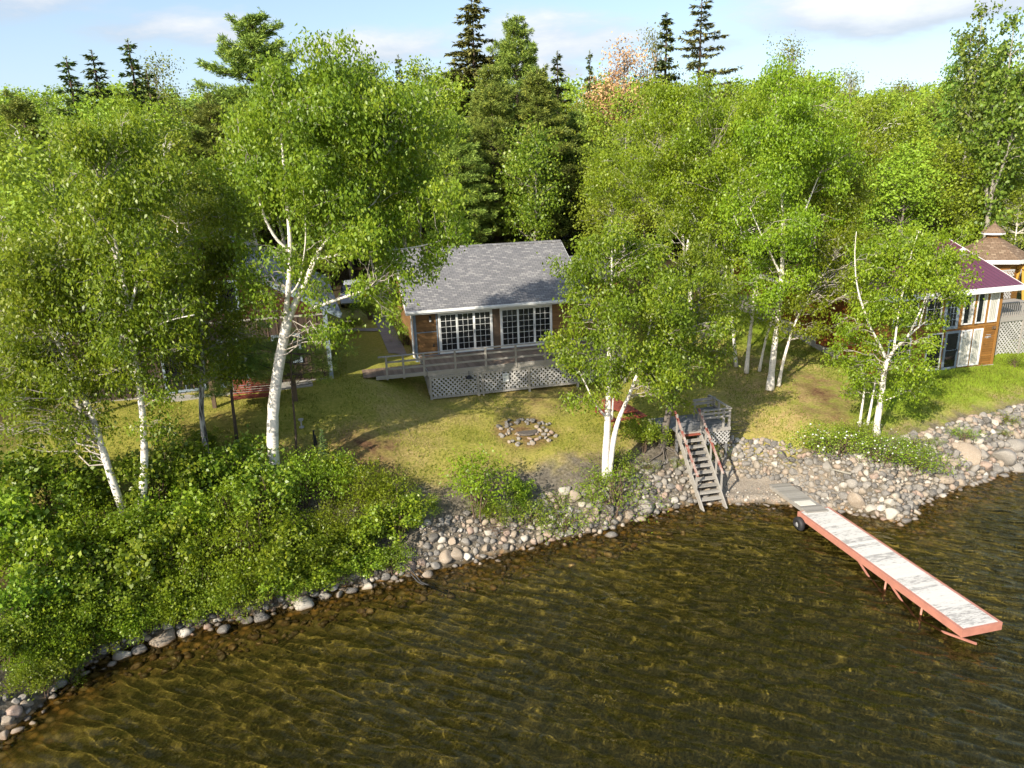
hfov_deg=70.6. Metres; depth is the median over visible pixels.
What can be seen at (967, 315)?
window
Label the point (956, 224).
leafy tree
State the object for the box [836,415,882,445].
flowering bush
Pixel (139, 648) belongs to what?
boulder
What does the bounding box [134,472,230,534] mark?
shrub
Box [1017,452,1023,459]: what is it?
boulder
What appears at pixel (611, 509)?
boulder
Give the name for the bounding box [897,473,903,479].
boulder
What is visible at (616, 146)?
leafy tree
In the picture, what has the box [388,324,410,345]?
shrub
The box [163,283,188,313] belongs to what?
window
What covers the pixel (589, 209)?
leafy tree
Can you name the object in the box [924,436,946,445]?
weed tuft
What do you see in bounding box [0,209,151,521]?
birch tree
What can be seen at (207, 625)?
boulder
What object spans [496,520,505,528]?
boulder
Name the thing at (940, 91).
leafy tree
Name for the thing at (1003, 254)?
gazebo
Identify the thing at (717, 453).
weed tuft
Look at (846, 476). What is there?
boulder
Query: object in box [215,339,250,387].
window
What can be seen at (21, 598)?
shrub
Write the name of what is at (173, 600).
shrub
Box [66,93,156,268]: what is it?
leafy tree
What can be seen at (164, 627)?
boulder
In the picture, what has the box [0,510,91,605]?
shrub
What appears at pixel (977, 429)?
boulder
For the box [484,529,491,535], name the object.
boulder
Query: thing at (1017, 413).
boulder
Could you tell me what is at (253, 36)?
pine tree
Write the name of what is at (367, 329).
concrete crosspath
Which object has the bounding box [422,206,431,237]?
pine tree
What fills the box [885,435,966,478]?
flowering bush
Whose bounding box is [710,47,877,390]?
birch tree
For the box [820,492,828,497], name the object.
boulder
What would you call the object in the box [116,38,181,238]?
spruce tree
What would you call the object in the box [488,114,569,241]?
maple tree
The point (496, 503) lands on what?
weed tuft
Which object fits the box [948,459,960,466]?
boulder
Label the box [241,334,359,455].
pine sapling
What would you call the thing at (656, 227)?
leafy tree
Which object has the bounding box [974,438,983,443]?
boulder
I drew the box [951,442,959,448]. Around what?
boulder
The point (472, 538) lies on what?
boulder
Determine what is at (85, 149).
birch tree
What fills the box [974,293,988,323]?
window
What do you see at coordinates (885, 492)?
boulder
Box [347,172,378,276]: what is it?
leafy tree
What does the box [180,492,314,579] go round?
shrub
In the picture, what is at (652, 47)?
thin leaved tree
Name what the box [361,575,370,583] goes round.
boulder
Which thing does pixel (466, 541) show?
boulder
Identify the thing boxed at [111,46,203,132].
thin leaved tree
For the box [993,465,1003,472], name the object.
boulder
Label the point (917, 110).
leafy tree
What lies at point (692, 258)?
birch tree
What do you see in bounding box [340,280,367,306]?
parked car
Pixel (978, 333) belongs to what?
window
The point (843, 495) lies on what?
boulder
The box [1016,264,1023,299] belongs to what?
garden swing
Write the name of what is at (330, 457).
maple shoot
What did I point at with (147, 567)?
shrub
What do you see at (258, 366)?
pine sapling
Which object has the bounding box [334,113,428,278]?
leafy tree
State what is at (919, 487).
boulder
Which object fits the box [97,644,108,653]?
boulder
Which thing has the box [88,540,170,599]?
shrub
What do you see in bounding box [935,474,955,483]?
boulder
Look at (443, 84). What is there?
leafy tree
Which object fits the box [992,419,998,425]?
boulder
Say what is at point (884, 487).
boulder
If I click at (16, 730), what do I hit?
boulder
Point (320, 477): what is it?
shrub
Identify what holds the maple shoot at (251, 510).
on the ground at (822, 399)
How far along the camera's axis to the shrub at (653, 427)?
29.79 m
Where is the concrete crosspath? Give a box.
[338,328,377,331]
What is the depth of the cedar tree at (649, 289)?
39.07 m
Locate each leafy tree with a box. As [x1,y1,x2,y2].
[0,90,90,138]
[0,104,57,159]
[0,116,79,224]
[0,120,153,419]
[0,154,46,335]
[0,155,148,309]
[0,196,67,393]
[30,133,183,256]
[33,96,159,210]
[36,105,56,127]
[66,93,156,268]
[81,82,209,194]
[114,84,182,115]
[120,126,232,243]
[126,102,188,167]
[161,149,222,233]
[162,94,198,148]
[165,93,213,115]
[166,97,230,159]
[182,127,237,230]
[192,159,298,245]
[213,86,310,245]
[276,142,378,279]
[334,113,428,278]
[341,52,393,86]
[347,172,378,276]
[375,77,463,241]
[382,189,427,247]
[383,54,487,153]
[409,119,490,219]
[427,147,461,245]
[513,102,578,216]
[546,89,614,239]
[563,148,660,259]
[577,80,671,255]
[578,119,658,255]
[619,143,729,309]
[628,118,668,237]
[630,114,758,271]
[673,88,778,273]
[686,76,761,122]
[687,123,800,274]
[741,95,776,245]
[742,90,829,251]
[745,62,818,223]
[749,71,821,215]
[790,144,871,255]
[792,114,833,257]
[812,81,947,229]
[812,92,941,234]
[826,164,885,245]
[841,136,956,242]
[870,111,933,230]
[874,96,941,231]
[875,85,920,225]
[891,133,1006,238]
[900,93,926,108]
[910,101,947,226]
[911,75,961,225]
[921,114,1019,244]
[932,196,1002,246]
[940,153,1012,242]
[956,117,1023,217]
[974,96,1023,245]
[975,185,1023,248]
[988,150,1023,274]
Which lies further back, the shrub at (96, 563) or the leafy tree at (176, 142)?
the leafy tree at (176, 142)
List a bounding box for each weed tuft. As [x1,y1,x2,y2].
[464,490,492,507]
[467,499,492,514]
[469,496,505,517]
[474,507,497,518]
[496,496,535,517]
[528,489,571,509]
[572,461,621,489]
[581,491,602,503]
[613,458,641,478]
[639,460,664,473]
[668,458,684,467]
[708,441,731,459]
[836,423,870,439]
[885,431,913,448]
[902,430,937,453]
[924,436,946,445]
[945,423,992,441]
[988,409,1023,426]
[996,429,1013,436]
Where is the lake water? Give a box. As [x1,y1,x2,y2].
[0,471,1023,767]
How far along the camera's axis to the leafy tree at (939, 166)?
62.13 m
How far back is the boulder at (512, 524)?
26.31 m
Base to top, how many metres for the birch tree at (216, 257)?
10.292 m
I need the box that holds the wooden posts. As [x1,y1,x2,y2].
[206,343,297,407]
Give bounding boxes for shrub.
[0,433,71,510]
[0,446,102,513]
[0,480,49,571]
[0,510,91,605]
[0,559,76,634]
[0,603,58,669]
[0,607,43,658]
[0,644,47,686]
[0,650,84,700]
[2,490,97,564]
[8,599,91,679]
[26,536,131,611]
[30,572,97,633]
[32,628,95,675]
[34,609,141,663]
[39,586,127,646]
[41,464,125,519]
[46,490,148,582]
[48,567,172,632]
[51,667,86,691]
[72,488,215,554]
[82,599,145,647]
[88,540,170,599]
[94,431,210,508]
[97,590,168,641]
[111,588,176,646]
[112,507,210,588]
[121,579,170,613]
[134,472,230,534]
[137,586,202,630]
[140,577,204,624]
[146,539,235,613]
[149,437,228,492]
[154,501,267,576]
[160,575,225,625]
[169,574,254,613]
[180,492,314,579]
[185,574,254,626]
[187,426,222,450]
[191,475,260,540]
[191,546,280,601]
[194,424,287,491]
[199,455,240,488]
[210,566,273,622]
[220,459,308,522]
[238,553,302,605]
[242,515,318,583]
[260,498,333,559]
[265,521,361,580]
[267,564,318,605]
[270,445,346,508]
[284,547,332,587]
[292,546,345,593]
[296,447,364,501]
[304,494,362,555]
[314,547,364,584]
[323,456,410,523]
[327,528,378,559]
[336,316,364,330]
[344,470,438,529]
[345,510,386,544]
[345,544,385,578]
[346,295,387,319]
[357,485,427,544]
[360,538,417,574]
[378,307,402,328]
[388,297,398,318]
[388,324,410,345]
[398,488,441,522]
[476,499,517,532]
[500,475,536,503]
[506,494,559,531]
[538,499,603,543]
[580,441,638,470]
[619,413,674,453]
[634,425,659,445]
[1008,352,1023,369]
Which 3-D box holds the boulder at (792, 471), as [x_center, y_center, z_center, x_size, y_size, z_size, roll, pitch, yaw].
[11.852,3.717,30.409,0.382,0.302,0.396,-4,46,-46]
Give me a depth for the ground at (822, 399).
30.48 m
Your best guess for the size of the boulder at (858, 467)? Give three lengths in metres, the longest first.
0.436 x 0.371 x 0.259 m
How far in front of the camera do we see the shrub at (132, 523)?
22.11 m
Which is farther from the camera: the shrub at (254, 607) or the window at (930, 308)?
the window at (930, 308)
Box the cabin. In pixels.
[362,240,630,399]
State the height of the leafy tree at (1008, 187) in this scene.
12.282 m
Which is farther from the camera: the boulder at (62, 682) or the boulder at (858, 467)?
the boulder at (858, 467)
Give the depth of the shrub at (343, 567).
23.75 m
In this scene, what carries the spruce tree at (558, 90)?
on the ground at (822, 399)
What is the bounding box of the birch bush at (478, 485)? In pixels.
[432,442,524,522]
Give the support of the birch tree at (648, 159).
on the ground at (822, 399)
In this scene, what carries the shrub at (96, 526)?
on the ground at (822, 399)
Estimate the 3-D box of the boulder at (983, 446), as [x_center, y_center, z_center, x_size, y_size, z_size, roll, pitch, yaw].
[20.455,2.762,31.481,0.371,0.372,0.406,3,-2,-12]
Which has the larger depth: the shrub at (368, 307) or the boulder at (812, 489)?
the shrub at (368, 307)
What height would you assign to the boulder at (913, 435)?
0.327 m
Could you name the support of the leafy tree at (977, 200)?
on the ground at (822, 399)
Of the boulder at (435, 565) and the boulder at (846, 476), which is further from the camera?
the boulder at (846, 476)
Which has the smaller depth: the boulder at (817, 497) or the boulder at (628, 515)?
the boulder at (628, 515)
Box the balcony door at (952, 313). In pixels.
[942,297,961,329]
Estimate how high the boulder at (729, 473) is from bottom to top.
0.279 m
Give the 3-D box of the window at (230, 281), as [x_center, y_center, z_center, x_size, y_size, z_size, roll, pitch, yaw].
[-12.006,-3.708,30.461,0.900,1.300,0.080,-7,17,-15]
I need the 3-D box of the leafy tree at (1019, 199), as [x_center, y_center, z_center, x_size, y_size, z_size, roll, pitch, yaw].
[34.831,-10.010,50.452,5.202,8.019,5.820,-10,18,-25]
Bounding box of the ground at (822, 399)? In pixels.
[0,197,1023,731]
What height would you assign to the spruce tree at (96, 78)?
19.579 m
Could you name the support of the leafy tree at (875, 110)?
on the ground at (822, 399)
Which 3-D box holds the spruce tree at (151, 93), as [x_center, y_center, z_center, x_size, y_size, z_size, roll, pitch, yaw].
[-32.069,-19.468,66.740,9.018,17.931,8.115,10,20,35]
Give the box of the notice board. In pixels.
[503,373,508,381]
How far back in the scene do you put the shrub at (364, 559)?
23.90 m
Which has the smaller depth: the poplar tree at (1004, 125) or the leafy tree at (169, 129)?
the poplar tree at (1004, 125)
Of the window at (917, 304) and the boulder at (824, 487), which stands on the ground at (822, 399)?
the boulder at (824, 487)
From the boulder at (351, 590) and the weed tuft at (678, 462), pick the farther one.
the weed tuft at (678, 462)
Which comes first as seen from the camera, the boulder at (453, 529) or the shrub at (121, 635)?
the shrub at (121, 635)
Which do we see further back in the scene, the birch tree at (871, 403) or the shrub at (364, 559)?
the birch tree at (871, 403)
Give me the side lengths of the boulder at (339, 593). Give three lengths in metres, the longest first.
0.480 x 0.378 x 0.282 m
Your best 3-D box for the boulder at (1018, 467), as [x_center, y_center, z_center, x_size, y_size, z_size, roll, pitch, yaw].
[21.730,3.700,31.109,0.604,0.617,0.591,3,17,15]
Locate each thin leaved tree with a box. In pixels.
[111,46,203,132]
[620,22,692,232]
[750,30,824,196]
[815,81,858,241]
[824,61,871,117]
[879,77,922,216]
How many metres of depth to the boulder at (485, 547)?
25.56 m
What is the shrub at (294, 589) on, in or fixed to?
on the ground at (822, 399)
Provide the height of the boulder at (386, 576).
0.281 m
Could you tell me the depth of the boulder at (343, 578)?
24.06 m
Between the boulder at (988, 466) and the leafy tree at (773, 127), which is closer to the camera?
the boulder at (988, 466)
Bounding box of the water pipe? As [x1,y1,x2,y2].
[396,560,428,584]
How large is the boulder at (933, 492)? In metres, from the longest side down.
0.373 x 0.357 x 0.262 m
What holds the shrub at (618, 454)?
on the ground at (822, 399)
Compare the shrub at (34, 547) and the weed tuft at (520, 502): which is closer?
the shrub at (34, 547)
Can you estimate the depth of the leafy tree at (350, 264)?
58.70 m
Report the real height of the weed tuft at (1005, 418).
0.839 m
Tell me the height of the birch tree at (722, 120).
14.971 m
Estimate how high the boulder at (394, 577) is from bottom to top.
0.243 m
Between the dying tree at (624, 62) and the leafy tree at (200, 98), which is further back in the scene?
the leafy tree at (200, 98)
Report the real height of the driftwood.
0.078 m
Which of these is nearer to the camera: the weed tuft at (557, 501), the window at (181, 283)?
the weed tuft at (557, 501)
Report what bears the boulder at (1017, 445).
on the ground at (822, 399)
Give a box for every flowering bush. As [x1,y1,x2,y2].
[777,416,886,460]
[835,428,933,469]
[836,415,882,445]
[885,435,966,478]
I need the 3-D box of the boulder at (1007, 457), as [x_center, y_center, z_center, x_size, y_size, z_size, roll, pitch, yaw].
[21.267,3.163,31.323,0.971,0.872,0.878,9,19,32]
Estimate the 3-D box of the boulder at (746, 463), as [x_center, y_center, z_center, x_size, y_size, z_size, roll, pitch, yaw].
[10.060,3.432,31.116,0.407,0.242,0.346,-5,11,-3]
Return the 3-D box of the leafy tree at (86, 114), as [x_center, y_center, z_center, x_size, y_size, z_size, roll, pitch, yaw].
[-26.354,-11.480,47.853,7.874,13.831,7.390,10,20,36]
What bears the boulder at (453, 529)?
on the ground at (822, 399)
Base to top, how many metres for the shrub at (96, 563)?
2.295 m
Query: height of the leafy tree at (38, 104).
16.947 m
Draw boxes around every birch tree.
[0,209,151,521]
[25,94,214,536]
[139,176,272,452]
[184,23,478,486]
[536,210,744,479]
[569,73,746,366]
[619,204,748,473]
[643,68,785,373]
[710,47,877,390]
[757,111,902,371]
[759,218,893,386]
[820,218,987,434]
[846,352,879,423]
[855,337,896,424]
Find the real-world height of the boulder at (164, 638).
0.581 m
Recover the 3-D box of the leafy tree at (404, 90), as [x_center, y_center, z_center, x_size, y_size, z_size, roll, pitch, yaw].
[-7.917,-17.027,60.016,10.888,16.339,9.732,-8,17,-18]
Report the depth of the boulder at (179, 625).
21.85 m
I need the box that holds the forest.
[0,60,1022,126]
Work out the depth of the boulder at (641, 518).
27.79 m
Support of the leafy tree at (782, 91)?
on the ground at (822, 399)
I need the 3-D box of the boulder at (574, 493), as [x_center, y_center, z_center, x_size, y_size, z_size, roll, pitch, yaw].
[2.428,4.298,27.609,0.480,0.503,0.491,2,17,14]
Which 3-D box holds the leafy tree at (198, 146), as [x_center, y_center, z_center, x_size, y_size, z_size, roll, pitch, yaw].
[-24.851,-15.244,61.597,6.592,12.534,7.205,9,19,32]
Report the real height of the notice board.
0.400 m
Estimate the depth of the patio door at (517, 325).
36.86 m
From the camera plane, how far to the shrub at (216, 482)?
25.00 m
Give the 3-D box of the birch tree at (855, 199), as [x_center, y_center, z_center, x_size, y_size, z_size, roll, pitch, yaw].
[15.394,-6.960,36.065,5.861,12.686,5.008,-2,16,0]
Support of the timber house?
on the ground at (822, 399)
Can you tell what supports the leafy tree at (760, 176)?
on the ground at (822, 399)
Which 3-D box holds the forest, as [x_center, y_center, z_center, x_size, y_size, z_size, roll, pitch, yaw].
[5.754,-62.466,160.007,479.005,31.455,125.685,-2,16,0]
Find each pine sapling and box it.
[176,318,306,439]
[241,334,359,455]
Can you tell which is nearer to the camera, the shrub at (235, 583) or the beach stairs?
the shrub at (235, 583)
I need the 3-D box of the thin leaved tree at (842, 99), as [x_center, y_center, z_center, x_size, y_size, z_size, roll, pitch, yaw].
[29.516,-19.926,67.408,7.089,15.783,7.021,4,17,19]
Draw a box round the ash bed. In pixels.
[516,429,537,435]
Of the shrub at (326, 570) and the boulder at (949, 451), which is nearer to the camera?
the shrub at (326, 570)
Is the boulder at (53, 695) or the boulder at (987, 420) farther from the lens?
the boulder at (987, 420)
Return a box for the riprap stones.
[0,404,1023,720]
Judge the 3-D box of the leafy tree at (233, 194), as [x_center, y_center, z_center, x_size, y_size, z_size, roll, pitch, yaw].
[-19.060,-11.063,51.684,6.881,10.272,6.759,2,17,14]
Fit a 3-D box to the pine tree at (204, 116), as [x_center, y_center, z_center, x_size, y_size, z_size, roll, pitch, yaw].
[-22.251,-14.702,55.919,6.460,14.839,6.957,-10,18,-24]
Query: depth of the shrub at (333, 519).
24.28 m
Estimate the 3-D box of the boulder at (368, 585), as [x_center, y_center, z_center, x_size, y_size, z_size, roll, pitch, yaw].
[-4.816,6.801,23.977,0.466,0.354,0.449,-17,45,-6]
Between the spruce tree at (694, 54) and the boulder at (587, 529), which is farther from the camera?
the spruce tree at (694, 54)
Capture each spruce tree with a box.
[50,55,90,161]
[80,50,115,121]
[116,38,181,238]
[136,69,192,252]
[316,428,330,475]
[394,54,406,208]
[420,0,512,237]
[549,50,585,238]
[580,51,596,211]
[624,12,687,246]
[638,0,752,249]
[756,124,803,270]
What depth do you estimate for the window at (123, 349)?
29.96 m
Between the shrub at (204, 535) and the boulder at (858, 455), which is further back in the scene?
the boulder at (858, 455)
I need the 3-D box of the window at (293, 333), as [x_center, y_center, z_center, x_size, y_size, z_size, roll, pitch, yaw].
[-9.857,-1.543,31.713,1.200,1.300,0.080,-7,17,-15]
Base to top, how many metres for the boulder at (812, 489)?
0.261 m
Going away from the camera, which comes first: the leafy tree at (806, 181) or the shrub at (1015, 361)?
the shrub at (1015, 361)
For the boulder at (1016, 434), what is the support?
on the ground at (822, 399)
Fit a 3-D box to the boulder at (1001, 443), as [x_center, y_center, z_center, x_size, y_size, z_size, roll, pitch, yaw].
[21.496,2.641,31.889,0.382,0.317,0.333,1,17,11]
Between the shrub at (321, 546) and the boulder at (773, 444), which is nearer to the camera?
the shrub at (321, 546)
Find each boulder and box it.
[0,715,14,724]
[0,730,8,739]
[5,705,22,717]
[10,726,24,733]
[11,698,19,704]
[17,694,27,700]
[20,699,33,706]
[48,693,56,698]
[49,685,57,691]
[56,678,67,687]
[80,670,89,675]
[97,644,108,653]
[112,643,120,651]
[112,651,130,659]
[131,644,146,653]
[149,628,175,647]
[162,621,174,629]
[176,623,183,628]
[176,628,191,637]
[204,623,211,628]
[240,616,253,623]
[253,611,269,622]
[294,596,313,610]
[319,592,331,598]
[336,590,342,597]
[342,573,350,580]
[345,587,357,592]
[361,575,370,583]
[362,582,372,589]
[382,573,390,579]
[390,575,398,579]
[405,560,415,571]
[417,558,426,565]
[420,570,432,577]
[422,542,430,549]
[428,533,438,542]
[430,562,440,569]
[439,549,452,563]
[448,537,455,544]
[450,527,457,532]
[451,547,462,560]
[461,538,469,545]
[462,510,470,516]
[463,553,471,560]
[466,518,474,523]
[468,534,477,541]
[476,536,484,544]
[482,544,489,551]
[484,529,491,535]
[491,528,498,537]
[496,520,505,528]
[502,543,509,549]
[510,522,518,529]
[536,535,543,543]
[543,530,550,537]
[545,491,553,497]
[558,486,570,495]
[565,526,572,535]
[569,490,581,502]
[578,502,585,507]
[585,527,590,532]
[587,515,595,522]
[606,504,613,511]
[611,519,618,524]
[625,510,633,519]
[636,516,645,520]
[639,499,653,513]
[644,481,650,486]
[652,459,661,468]
[653,475,661,481]
[658,471,664,476]
[666,483,674,489]
[671,497,678,502]
[676,484,682,490]
[725,471,733,476]
[737,451,744,458]
[742,461,750,465]
[755,446,763,453]
[770,441,777,447]
[777,450,786,459]
[787,456,795,462]
[789,449,795,455]
[789,468,797,475]
[804,458,812,465]
[808,487,816,492]
[814,495,820,500]
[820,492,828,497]
[821,485,827,490]
[822,461,832,471]
[838,482,847,487]
[838,492,847,499]
[843,473,851,479]
[845,478,858,488]
[847,491,865,508]
[853,464,862,473]
[856,453,864,459]
[862,481,870,488]
[865,504,875,511]
[868,473,878,479]
[876,504,885,511]
[881,484,888,489]
[881,490,890,495]
[884,498,895,505]
[885,508,899,519]
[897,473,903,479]
[902,504,910,511]
[904,485,912,491]
[909,433,917,439]
[914,484,923,491]
[915,490,923,497]
[924,433,933,439]
[929,488,936,495]
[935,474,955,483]
[944,449,952,454]
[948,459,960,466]
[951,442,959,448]
[953,450,959,458]
[956,479,965,485]
[957,442,981,465]
[957,473,965,479]
[970,465,979,471]
[971,427,979,431]
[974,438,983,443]
[979,412,987,416]
[979,443,987,450]
[980,461,992,470]
[981,449,988,458]
[982,417,991,423]
[990,441,997,447]
[990,471,996,476]
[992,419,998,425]
[992,448,1016,465]
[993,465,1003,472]
[995,440,1004,446]
[996,409,1006,414]
[999,473,1008,476]
[1003,408,1012,413]
[1007,414,1017,421]
[1007,439,1023,452]
[1011,462,1023,472]
[1012,412,1021,416]
[1013,430,1021,438]
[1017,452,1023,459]
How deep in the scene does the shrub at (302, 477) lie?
25.06 m
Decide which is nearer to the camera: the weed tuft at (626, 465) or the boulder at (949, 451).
the weed tuft at (626, 465)
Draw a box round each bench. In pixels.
[233,377,270,399]
[693,397,716,420]
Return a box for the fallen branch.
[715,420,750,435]
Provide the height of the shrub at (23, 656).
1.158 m
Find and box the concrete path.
[373,315,405,353]
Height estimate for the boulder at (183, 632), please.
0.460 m
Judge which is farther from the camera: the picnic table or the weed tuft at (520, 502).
the picnic table
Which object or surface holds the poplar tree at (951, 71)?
on the ground at (822, 399)
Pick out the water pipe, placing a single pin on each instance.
(420, 582)
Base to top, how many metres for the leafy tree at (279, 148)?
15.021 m
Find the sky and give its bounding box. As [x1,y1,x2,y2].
[0,0,1023,107]
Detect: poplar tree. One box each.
[923,32,977,211]
[932,0,1007,240]
[953,3,1023,239]
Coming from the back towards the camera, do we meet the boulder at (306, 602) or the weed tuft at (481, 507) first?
the weed tuft at (481, 507)
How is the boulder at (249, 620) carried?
on the ground at (822, 399)
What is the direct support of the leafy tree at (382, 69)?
on the ground at (822, 399)
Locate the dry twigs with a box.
[469,517,530,539]
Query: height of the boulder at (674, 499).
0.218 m
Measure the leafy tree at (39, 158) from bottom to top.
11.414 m
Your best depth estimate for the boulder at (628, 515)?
27.73 m
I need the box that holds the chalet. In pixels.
[733,239,1023,373]
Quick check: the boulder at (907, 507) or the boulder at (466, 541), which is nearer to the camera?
the boulder at (466, 541)
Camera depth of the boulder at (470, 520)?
25.99 m
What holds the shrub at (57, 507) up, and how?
on the ground at (822, 399)
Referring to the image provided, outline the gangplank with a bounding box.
[769,483,828,513]
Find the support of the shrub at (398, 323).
on the ground at (822, 399)
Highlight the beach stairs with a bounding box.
[649,395,731,511]
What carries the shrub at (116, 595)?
on the ground at (822, 399)
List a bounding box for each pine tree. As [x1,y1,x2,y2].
[0,89,58,235]
[35,97,58,122]
[179,92,268,241]
[180,7,309,254]
[299,195,348,290]
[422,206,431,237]
[423,111,502,245]
[451,63,539,243]
[463,13,564,238]
[474,102,521,242]
[486,63,590,247]
[552,102,605,254]
[592,80,626,207]
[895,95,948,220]
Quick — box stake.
[312,430,317,445]
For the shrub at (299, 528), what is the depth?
23.86 m
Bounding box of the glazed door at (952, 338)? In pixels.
[941,330,960,369]
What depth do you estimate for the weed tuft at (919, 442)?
30.27 m
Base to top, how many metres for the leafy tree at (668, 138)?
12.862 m
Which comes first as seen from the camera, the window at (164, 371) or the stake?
the stake
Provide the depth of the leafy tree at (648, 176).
60.51 m
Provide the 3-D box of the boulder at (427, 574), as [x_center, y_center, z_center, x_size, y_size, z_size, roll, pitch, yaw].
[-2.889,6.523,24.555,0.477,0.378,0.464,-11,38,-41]
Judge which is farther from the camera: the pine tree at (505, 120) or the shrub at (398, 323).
the pine tree at (505, 120)
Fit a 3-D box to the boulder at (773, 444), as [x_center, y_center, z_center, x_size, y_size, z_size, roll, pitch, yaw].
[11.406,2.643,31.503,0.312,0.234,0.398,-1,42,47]
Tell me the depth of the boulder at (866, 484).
28.23 m
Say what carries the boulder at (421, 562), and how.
on the ground at (822, 399)
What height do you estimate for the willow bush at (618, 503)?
2.416 m
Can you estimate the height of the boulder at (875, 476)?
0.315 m
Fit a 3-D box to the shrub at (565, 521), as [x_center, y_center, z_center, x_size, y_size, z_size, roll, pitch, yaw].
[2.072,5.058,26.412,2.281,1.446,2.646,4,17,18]
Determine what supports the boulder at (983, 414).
on the ground at (822, 399)
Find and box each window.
[111,349,131,378]
[161,344,206,393]
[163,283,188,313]
[213,280,238,309]
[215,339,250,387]
[271,333,302,362]
[887,338,911,360]
[893,300,918,327]
[924,298,942,324]
[924,332,943,370]
[956,329,972,366]
[961,295,975,324]
[969,328,983,365]
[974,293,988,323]
[987,292,1000,321]
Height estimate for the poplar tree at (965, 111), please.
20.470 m
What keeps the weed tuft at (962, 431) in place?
on the ground at (822, 399)
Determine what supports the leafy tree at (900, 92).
on the ground at (822, 399)
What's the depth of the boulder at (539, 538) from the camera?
26.39 m
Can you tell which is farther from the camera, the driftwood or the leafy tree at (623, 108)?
the leafy tree at (623, 108)
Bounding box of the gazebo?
[964,221,1023,298]
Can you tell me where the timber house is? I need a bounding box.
[56,228,341,403]
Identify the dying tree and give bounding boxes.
[576,31,669,246]
[577,54,644,215]
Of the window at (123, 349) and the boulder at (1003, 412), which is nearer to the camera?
the window at (123, 349)
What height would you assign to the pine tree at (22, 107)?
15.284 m
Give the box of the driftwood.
[829,468,851,474]
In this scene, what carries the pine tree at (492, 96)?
on the ground at (822, 399)
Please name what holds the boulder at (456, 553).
on the ground at (822, 399)
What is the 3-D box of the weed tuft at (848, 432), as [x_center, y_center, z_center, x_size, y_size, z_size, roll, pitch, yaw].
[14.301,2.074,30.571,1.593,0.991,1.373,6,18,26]
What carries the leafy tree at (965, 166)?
on the ground at (822, 399)
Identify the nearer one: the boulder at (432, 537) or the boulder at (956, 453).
the boulder at (432, 537)
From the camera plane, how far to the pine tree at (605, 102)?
77.46 m
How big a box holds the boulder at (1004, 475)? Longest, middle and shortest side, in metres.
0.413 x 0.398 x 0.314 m
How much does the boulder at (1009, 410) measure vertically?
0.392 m
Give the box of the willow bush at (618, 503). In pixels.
[561,447,673,532]
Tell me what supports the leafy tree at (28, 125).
on the ground at (822, 399)
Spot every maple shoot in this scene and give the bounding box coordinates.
[227,497,260,524]
[234,484,273,517]
[303,440,334,462]
[309,442,354,489]
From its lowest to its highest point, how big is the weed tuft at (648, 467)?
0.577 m
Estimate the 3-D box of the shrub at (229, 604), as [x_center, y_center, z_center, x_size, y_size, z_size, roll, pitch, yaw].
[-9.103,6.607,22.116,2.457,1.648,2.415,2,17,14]
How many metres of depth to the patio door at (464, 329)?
36.15 m
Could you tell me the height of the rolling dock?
1.308 m
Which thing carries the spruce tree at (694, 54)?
on the ground at (822, 399)
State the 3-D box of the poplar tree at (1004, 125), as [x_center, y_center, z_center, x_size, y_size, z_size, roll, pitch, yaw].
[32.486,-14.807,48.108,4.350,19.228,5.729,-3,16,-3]
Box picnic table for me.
[595,398,646,427]
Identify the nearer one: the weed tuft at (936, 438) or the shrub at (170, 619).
the shrub at (170, 619)
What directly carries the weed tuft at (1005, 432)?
on the ground at (822, 399)
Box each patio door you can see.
[437,309,493,353]
[499,304,551,347]
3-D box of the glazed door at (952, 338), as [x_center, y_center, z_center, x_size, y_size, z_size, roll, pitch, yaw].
[23.063,-1.770,38.004,0.950,2.060,0.120,-6,17,-14]
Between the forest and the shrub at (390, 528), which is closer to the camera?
the shrub at (390, 528)
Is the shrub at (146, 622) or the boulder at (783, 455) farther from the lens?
the boulder at (783, 455)
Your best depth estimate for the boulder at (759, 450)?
31.25 m
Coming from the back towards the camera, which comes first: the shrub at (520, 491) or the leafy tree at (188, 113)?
the leafy tree at (188, 113)
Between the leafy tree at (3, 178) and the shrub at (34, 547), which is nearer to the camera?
the shrub at (34, 547)
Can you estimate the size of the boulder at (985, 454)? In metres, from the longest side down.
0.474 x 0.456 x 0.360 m
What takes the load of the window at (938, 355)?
in the chalet
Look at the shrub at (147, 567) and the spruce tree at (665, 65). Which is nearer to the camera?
the shrub at (147, 567)
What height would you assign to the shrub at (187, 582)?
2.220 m
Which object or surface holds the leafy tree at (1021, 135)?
on the ground at (822, 399)
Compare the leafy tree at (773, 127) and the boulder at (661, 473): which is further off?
the leafy tree at (773, 127)
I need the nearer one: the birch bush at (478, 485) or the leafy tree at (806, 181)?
the birch bush at (478, 485)
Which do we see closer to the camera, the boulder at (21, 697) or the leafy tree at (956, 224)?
the boulder at (21, 697)
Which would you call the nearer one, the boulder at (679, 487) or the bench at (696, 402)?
the boulder at (679, 487)
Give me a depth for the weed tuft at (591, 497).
27.50 m
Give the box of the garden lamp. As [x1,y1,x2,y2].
[298,418,303,428]
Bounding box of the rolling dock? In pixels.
[793,507,1002,644]
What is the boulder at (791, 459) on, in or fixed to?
on the ground at (822, 399)
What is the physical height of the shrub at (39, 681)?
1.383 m
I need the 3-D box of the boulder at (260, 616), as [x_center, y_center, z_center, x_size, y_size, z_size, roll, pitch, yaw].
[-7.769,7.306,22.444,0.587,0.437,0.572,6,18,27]
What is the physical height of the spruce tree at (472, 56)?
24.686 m
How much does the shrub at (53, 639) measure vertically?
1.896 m

